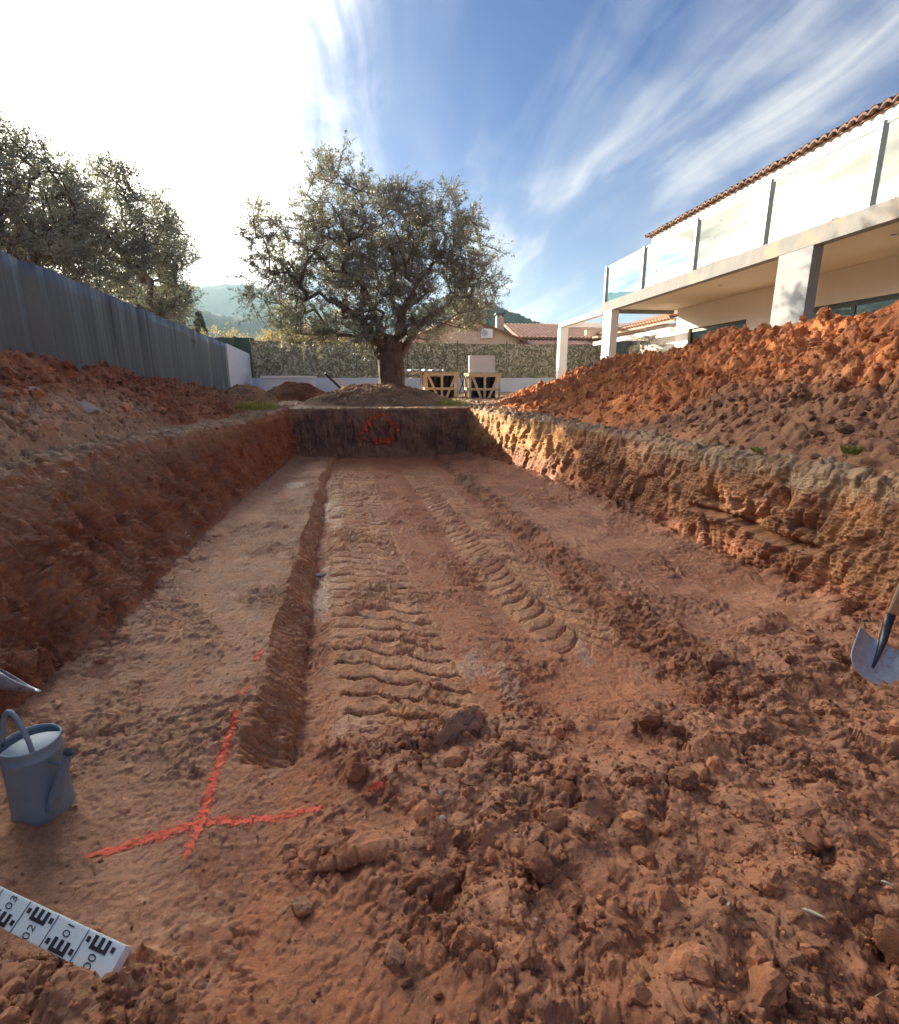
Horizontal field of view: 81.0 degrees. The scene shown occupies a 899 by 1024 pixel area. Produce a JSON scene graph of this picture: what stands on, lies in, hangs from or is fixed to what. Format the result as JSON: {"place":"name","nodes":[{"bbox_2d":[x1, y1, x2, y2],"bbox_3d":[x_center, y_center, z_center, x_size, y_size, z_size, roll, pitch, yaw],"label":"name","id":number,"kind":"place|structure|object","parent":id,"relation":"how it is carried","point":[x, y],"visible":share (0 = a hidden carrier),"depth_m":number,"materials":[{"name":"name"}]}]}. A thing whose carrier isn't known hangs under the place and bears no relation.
{"place":"outdoors","nodes":[
{"label":"outdoors","id":0,"kind":"place"},
{"bbox_2d":[93,282,409,339],"bbox_3d":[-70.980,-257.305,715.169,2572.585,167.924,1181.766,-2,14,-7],"label":"hills","id":1,"kind":"structure","parent":0,"point":[215,300],"depth_m":773.01,"materials":[{"name":"green plant"}]},
{"bbox_2d":[173,307,360,373],"bbox_3d":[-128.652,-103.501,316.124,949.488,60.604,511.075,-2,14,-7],"label":"hills","id":2,"kind":"structure","parent":0,"point":[220,321],"depth_m":342.88,"materials":[{"name":"green plant"}]},
{"bbox_2d":[0,392,898,1023],"bbox_3d":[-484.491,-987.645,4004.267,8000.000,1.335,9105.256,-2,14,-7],"label":"ground","id":3,"kind":"structure","parent":0,"point":[546,668],"depth_m":2.52,"materials":[{"name":"soil"}]},
{"bbox_2d":[0,669,41,691],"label":"steel scoop","id":4,"kind":"object","parent":3,"relation":"on","point":[9,682],"visible":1,"depth_m":2.13,"materials":[{"name":"silver metal"}]},
{"bbox_2d":[0,709,75,825],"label":"watering can","id":5,"kind":"object","parent":3,"relation":"on","point":[35,761],"visible":1,"depth_m":1.68,"materials":[{"name":"grey metal"}]},
{"bbox_2d":[0,886,132,977],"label":"levelling staff","id":6,"kind":"object","parent":3,"relation":"on","point":[59,935],"visible":0.97,"depth_m":1.22,"materials":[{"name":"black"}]},
{"bbox_2d":[0,105,158,311],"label":"broadleaf tree","id":7,"kind":"object","parent":3,"relation":"on","point":[39,236],"visible":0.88,"depth_m":8.72,"materials":[{"name":"green plant"}]},
{"bbox_2d":[0,250,228,388],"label":"boundary fence","id":8,"kind":"object","parent":3,"relation":"on","point":[61,317],"visible":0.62,"depth_m":7.86,"materials":[{"name":"metal"}]},
{"bbox_2d":[0,349,272,458],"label":"spoil heap","id":9,"kind":"object","parent":3,"relation":"on","point":[75,428],"visible":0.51,"depth_m":5.16,"materials":[{"name":"soil"}]},
{"bbox_2d":[78,401,100,413],"bbox_3d":[-3.507,-0.953,4.926,0.238,0.160,0.439,12,18,39],"label":"pale stone","id":10,"kind":"object","parent":9,"relation":"on","point":[88,408],"visible":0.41,"depth_m":4.93,"materials":[{"name":"white stone"}]},
{"bbox_2d":[0,348,273,458],"bbox_3d":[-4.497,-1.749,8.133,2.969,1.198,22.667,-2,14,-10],"label":"heap clods","id":11,"kind":"object","parent":9,"relation":"on","point":[11,411],"visible":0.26,"depth_m":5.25,"materials":[{"name":"brown soil"}]},
{"bbox_2d":[69,133,212,343],"bbox_3d":[-7.471,-5.528,13.186,2.584,5.900,5.808,-2,14,-7],"label":"broadleaf tree","id":12,"kind":"object","parent":3,"relation":"on","point":[159,250],"visible":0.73,"depth_m":12.25,"materials":[{"name":"green plant"}]},
{"bbox_2d":[192,311,210,336],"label":"conifer","id":13,"kind":"object","parent":3,"relation":"on","point":[202,322],"visible":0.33,"depth_m":40.52,"materials":[{"name":"green plant"}]},
{"bbox_2d":[200,321,258,340],"bbox_3d":[-14.006,-9.798,33.282,5.456,4.304,3.352,-2,14,-7],"label":"bush","id":14,"kind":"object","parent":3,"relation":"on","point":[230,334],"visible":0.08,"depth_m":32.72,"materials":[{"name":"yellow plant"}]},
{"bbox_2d":[208,337,253,377],"bbox_3d":[-11.184,-7.163,25.839,3.238,2.720,0.050,-2,14,-7],"label":"tarpaulin","id":15,"kind":"object","parent":3,"relation":"on","point":[242,344],"visible":0.21,"depth_m":25.68,"materials":[{"name":"green fabric"}]},
{"bbox_2d":[78,649,384,861],"bbox_3d":[-0.958,0.902,2.080,0.868,0.094,1.344,-10,17,-35],"label":"spray mark","id":16,"kind":"object","parent":3,"relation":"on","point":[161,834],"visible":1,"depth_m":1.75,"materials":[{"name":"red paint"}]},
{"bbox_2d":[224,343,251,386],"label":"block wall","id":17,"kind":"structure","parent":3,"relation":"on","point":[238,366],"depth_m":21.34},
{"bbox_2d":[227,384,278,402],"bbox_3d":[-5.232,-2.857,13.389,2.070,0.789,2.530,-2,14,-7],"label":"spoil heap","id":18,"kind":"object","parent":3,"relation":"on","point":[245,389],"visible":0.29,"depth_m":13.08,"materials":[{"name":"soil"}]},
{"bbox_2d":[234,400,276,410],"bbox_3d":[-3.185,-1.773,8.705,0.673,0.180,0.682,4,14,16],"label":"grass tuft","id":19,"kind":"object","parent":3,"relation":"on","point":[261,406],"visible":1,"depth_m":8.61,"materials":[{"name":"green plant"}]},
{"bbox_2d":[260,376,316,390],"bbox_3d":[-7.078,-5.549,23.390,2.190,0.960,1.540,-2,14,-7],"label":"concrete tank","id":20,"kind":"object","parent":3,"relation":"on","point":[270,382],"visible":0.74,"depth_m":22.62,"materials":[{"name":"grey concrete"}]},
{"bbox_2d":[267,381,324,401],"bbox_3d":[-4.353,-3.245,14.851,2.645,0.900,2.300,-2,14,-7],"label":"spoil heap","id":21,"kind":"object","parent":3,"relation":"on","point":[296,389],"visible":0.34,"depth_m":14.38,"materials":[{"name":"soil"}]},
{"bbox_2d":[291,895,312,917],"bbox_3d":[-0.412,1.095,1.459,0.048,0.044,0.071,-11,18,-38],"label":"soil clod","id":22,"kind":"object","parent":3,"relation":"on","point":[301,906],"visible":1,"depth_m":1.44,"materials":[{"name":"brown soil"}]},
{"bbox_2d":[256,321,349,341],"bbox_3d":[-7.902,-8.607,28.970,6.085,4.063,3.041,-2,14,-7],"label":"bush","id":23,"kind":"object","parent":3,"relation":"on","point":[271,337],"visible":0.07,"depth_m":28.54,"materials":[{"name":"yellow plant"}]},
{"bbox_2d":[315,572,326,576],"bbox_3d":[-1.123,0.549,4.569,0.128,0.044,0.065,-11,17,-37],"label":"pale stone","id":24,"kind":"object","parent":3,"relation":"on","point":[321,574],"visible":0.91,"depth_m":4.55,"materials":[{"name":"white stone"}]},
{"bbox_2d":[324,372,341,388],"bbox_3d":[-3.249,-3.683,15.395,0.795,0.779,0.069,-6,15,-22],"label":"metal pole","id":25,"kind":"object","parent":3,"relation":"on","point":[332,380],"visible":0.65,"depth_m":15.27,"materials":[{"name":"grey metal"}]},
{"bbox_2d":[220,128,514,385],"bbox_3d":[-1.854,-5.837,12.958,7.117,6.020,3.866,-2,14,-7],"label":"olive tree","id":26,"kind":"object","parent":3,"relation":"on","point":[389,350],"visible":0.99,"depth_m":12.41,"materials":[{"name":"green plant"}]},
{"bbox_2d":[300,383,452,406],"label":"spoil heap","id":27,"kind":"object","parent":3,"relation":"on","point":[355,394],"visible":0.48,"depth_m":12.48,"materials":[{"name":"soil"}]},
{"bbox_2d":[312,383,451,406],"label":"heap clods","id":28,"kind":"object","parent":27,"relation":"on","point":[383,396],"visible":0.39,"depth_m":12.57,"materials":[{"name":"brown soil"}]},
{"bbox_2d":[358,411,399,444],"bbox_3d":[-1.517,-1.813,11.368,0.910,0.708,0.205,-2,14,-7],"label":"spray mark","id":29,"kind":"object","parent":3,"relation":"on","point":[369,424],"visible":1,"depth_m":11.35,"materials":[{"name":"red paint"}]},
{"bbox_2d":[384,937,409,972],"bbox_3d":[-0.131,1.096,1.309,0.066,0.046,0.088,-12,18,-41],"label":"soil clod","id":30,"kind":"object","parent":3,"relation":"on","point":[396,952],"visible":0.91,"depth_m":1.29,"materials":[{"name":"brown soil"}]},
{"bbox_2d":[391,583,406,589],"bbox_3d":[-0.419,0.599,4.193,0.174,0.048,0.089,8,16,29],"label":"soil clod","id":31,"kind":"object","parent":3,"relation":"on","point":[398,585],"visible":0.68,"depth_m":4.17,"materials":[{"name":"brown soil"}]},
{"bbox_2d":[251,378,554,392],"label":"garden wall","id":32,"kind":"structure","parent":3,"relation":"on","point":[507,384],"depth_m":26.19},
{"bbox_2d":[250,339,601,377],"bbox_3d":[0.433,-7.609,26.331,20.008,1.850,0.139,-2,14,-7],"label":"screen fence","id":33,"kind":"object","parent":32,"relation":"on","point":[269,358],"visible":0.58,"depth_m":26.05,"materials":[{"name":"green plant"}]},
{"bbox_2d":[405,371,433,389],"bbox_3d":[-1.183,-4.040,17.113,1.388,1.040,1.000,-2,14,-7],"label":"work stand","id":34,"kind":"object","parent":3,"relation":"on","point":[420,378],"visible":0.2,"depth_m":16.71,"materials":[{"name":"brown wood"}]},
{"bbox_2d":[405,369,444,373],"bbox_3d":[-0.958,-4.546,17.016,1.564,0.179,1.115,-2,14,-7],"label":"plastic sheet","id":35,"kind":"object","parent":34,"relation":"on","point":[425,370],"visible":0.6,"depth_m":16.55,"materials":[{"name":"white plastic"}]},
{"bbox_2d":[16,431,838,922],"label":"stones","id":36,"kind":"object","parent":3,"relation":"on","point":[440,793],"visible":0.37,"depth_m":1.69,"materials":[{"name":"stone"}]},
{"bbox_2d":[423,372,459,397],"bbox_3d":[-0.291,-4.032,17.090,1.140,0.994,1.085,-2,14,-7],"label":"timber crate","id":37,"kind":"object","parent":3,"relation":"on","point":[444,384],"visible":0.59,"depth_m":16.64,"materials":[{"name":"brown wood"}]},
{"bbox_2d":[0,409,889,498],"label":"dry roots","id":38,"kind":"object","parent":3,"relation":"on","point":[156,456],"visible":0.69,"depth_m":3.98,"materials":[{"name":"plant"}]},
{"bbox_2d":[0,591,895,1023],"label":"dry straw","id":39,"kind":"object","parent":3,"relation":"on","point":[462,803],"visible":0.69,"depth_m":1.41,"materials":[{"name":"beige plant"}]},
{"bbox_2d":[0,451,898,1023],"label":"soil crumbs","id":40,"kind":"object","parent":3,"relation":"on","point":[514,1007],"visible":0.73,"depth_m":1.46,"materials":[{"name":"brown soil"}]},
{"bbox_2d":[0,437,898,1023],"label":"soil grit","id":41,"kind":"object","parent":3,"relation":"on","point":[494,965],"visible":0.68,"depth_m":1.52,"materials":[{"name":"brown soil"}]},
{"bbox_2d":[0,398,898,666],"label":"bank crumbs","id":42,"kind":"object","parent":3,"relation":"on","point":[100,538],"visible":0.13,"depth_m":3.94,"materials":[{"name":"brown soil"}]},
{"bbox_2d":[435,397,468,405],"bbox_3d":[0.066,-2.610,12.431,0.832,0.237,0.798,-2,14,-7],"label":"grass tuft","id":43,"kind":"object","parent":3,"relation":"on","point":[455,402],"visible":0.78,"depth_m":12.35,"materials":[{"name":"green plant"}]},
{"bbox_2d":[436,707,486,744],"bbox_3d":[0.048,0.857,2.084,0.309,0.154,0.076,-8,16,-28],"label":"rock","id":44,"kind":"object","parent":3,"relation":"on","point":[471,718],"visible":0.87,"depth_m":2.07,"materials":[{"name":"brown stone"}]},
{"bbox_2d":[459,374,466,397],"bbox_3d":[0.420,-4.100,17.084,0.283,0.740,0.230,-2,14,-7],"label":"trestle","id":45,"kind":"object","parent":3,"relation":"on","point":[462,385],"visible":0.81,"depth_m":17.06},
{"bbox_2d":[412,313,527,350],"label":"neighbour house","id":46,"kind":"structure","parent":3,"relation":"on","point":[496,334],"depth_m":31.73,"materials":[{"name":"paint"}]},
{"bbox_2d":[52,457,898,1023],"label":"soil clods","id":47,"kind":"object","parent":3,"relation":"on","point":[694,961],"visible":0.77,"depth_m":1.47,"materials":[{"name":"brown soil"}]},
{"bbox_2d":[464,373,501,397],"bbox_3d":[1.070,-4.050,17.250,1.080,0.954,1.085,-2,14,-7],"label":"timber crate","id":48,"kind":"object","parent":3,"relation":"on","point":[481,385],"visible":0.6,"depth_m":16.81,"materials":[{"name":"brown wood"}]},
{"bbox_2d":[468,355,494,372],"bbox_3d":[1.036,-4.763,16.933,0.840,0.530,0.120,-2,14,-7],"label":"white board","id":49,"kind":"object","parent":48,"relation":"on","point":[481,363],"visible":1,"depth_m":16.89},
{"bbox_2d":[556,309,668,377],"bbox_3d":[7.818,-6.115,21.096,5.750,3.160,4.730,-2,14,-7],"label":"pergola","id":50,"kind":"object","parent":3,"relation":"on","point":[562,346],"visible":0.58,"depth_m":22.54,"materials":[{"name":"white paint"}]},
{"bbox_2d":[589,310,677,354],"bbox_3d":[10.235,-7.098,22.613,6.150,4.340,8.000,-2,14,-7],"label":"annex","id":51,"kind":"object","parent":3,"relation":"on","point":[666,332],"visible":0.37,"depth_m":20.35,"materials":[{"name":"paint"}]},
{"bbox_2d":[584,330,645,335],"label":"fascia beam","id":52,"kind":"structure","parent":51,"relation":"attached to","point":[590,332],"depth_m":24.85,"materials":[{"name":"white paint"}]},
{"bbox_2d":[616,336,641,354],"bbox_3d":[8.466,-7.066,25.550,1.600,2.770,0.060,-2,14,-7],"label":"privacy screen","id":53,"kind":"object","parent":51,"relation":"attached to","point":[620,346],"depth_m":25.29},
{"bbox_2d":[616,324,674,354],"bbox_3d":[6.466,-4.898,17.347,1.754,2.411,1.783,-2,14,-7],"label":"young olive","id":54,"kind":"object","parent":3,"relation":"on","point":[637,345],"visible":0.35,"depth_m":17.10,"materials":[{"name":"green plant"}]},
{"bbox_2d":[491,300,898,475],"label":"spoil heap","id":55,"kind":"object","parent":3,"relation":"on","point":[879,448],"visible":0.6,"depth_m":5.41,"materials":[{"name":"soil"}]},
{"bbox_2d":[488,300,898,443],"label":"heap clods","id":56,"kind":"object","parent":55,"relation":"on","point":[860,403],"visible":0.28,"depth_m":5.62,"materials":[{"name":"brown soil"}]},
{"bbox_2d":[497,305,898,474],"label":"heap clods","id":57,"kind":"object","parent":55,"relation":"on","point":[815,396],"visible":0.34,"depth_m":5.49,"materials":[{"name":"brown soil"}]},
{"bbox_2d":[840,442,864,454],"bbox_3d":[2.724,-0.432,3.567,0.147,0.087,0.155,6,15,21],"label":"grass tuft","id":58,"kind":"object","parent":55,"relation":"on","point":[849,450],"visible":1,"depth_m":3.54,"materials":[{"name":"green plant"}]},
{"bbox_2d":[601,92,898,358],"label":"villa","id":59,"kind":"object","parent":3,"relation":"on","point":[809,230],"visible":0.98,"depth_m":11.96,"materials":[{"name":"paint"}]},
{"bbox_2d":[689,319,745,344],"bbox_3d":[8.197,-4.546,16.308,0.070,2.408,2.900,-2,14,-7],"label":"sliding window","id":60,"kind":"structure","parent":59,"relation":"in","point":[696,332],"depth_m":16.45,"materials":[{"name":"teal glass"}]},
{"bbox_2d":[813,293,898,318],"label":"sliding window","id":61,"kind":"structure","parent":59,"relation":"in","point":[851,308],"depth_m":11.20,"materials":[{"name":"teal glass"}]},
{"bbox_2d":[834,175,898,218],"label":"sliding window","id":62,"kind":"structure","parent":59,"relation":"in","point":[888,188],"depth_m":12.11,"materials":[{"name":"white glass"}]},
{"bbox_2d":[750,446,763,451],"bbox_3d":[2.524,-0.520,4.323,0.107,0.057,0.102,6,15,22],"label":"grass tuft","id":63,"kind":"object","parent":3,"relation":"on","point":[753,449],"visible":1,"depth_m":4.32,"materials":[{"name":"green plant"}]},
{"bbox_2d":[801,908,824,917],"bbox_3d":[0.935,1.030,1.351,0.053,0.009,0.010,7,16,27],"label":"wood chip","id":64,"kind":"object","parent":3,"relation":"on","point":[811,912],"visible":1,"depth_m":1.35,"materials":[{"name":"beige wood"}]},
{"bbox_2d":[851,583,898,684],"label":"shovel","id":65,"kind":"object","parent":3,"relation":"on","point":[874,661],"visible":1,"depth_m":2.60,"materials":[{"name":"metal"}]},
{"bbox_2d":[881,880,892,886],"bbox_3d":[1.204,1.020,1.444,0.034,0.008,0.009,11,18,38],"label":"wood chip","id":66,"kind":"object","parent":3,"relation":"on","point":[886,882],"visible":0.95,"depth_m":1.44,"materials":[{"name":"beige wood"}]},
{"bbox_2d":[0,0,898,323],"label":"sky","id":67,"kind":"structure","parent":0,"point":[582,129],"materials":[{"name":"blue"}]},
{"bbox_2d":[402,296,542,341],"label":"hills","id":68,"kind":"structure","parent":0,"point":[511,317],"depth_m":240.05,"materials":[{"name":"green plant"}]},
{"bbox_2d":[504,323,644,375],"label":"neighbour house","id":69,"kind":"structure","parent":0,"point":[547,333],"depth_m":33.97,"materials":[{"name":"paint"}]}
]}

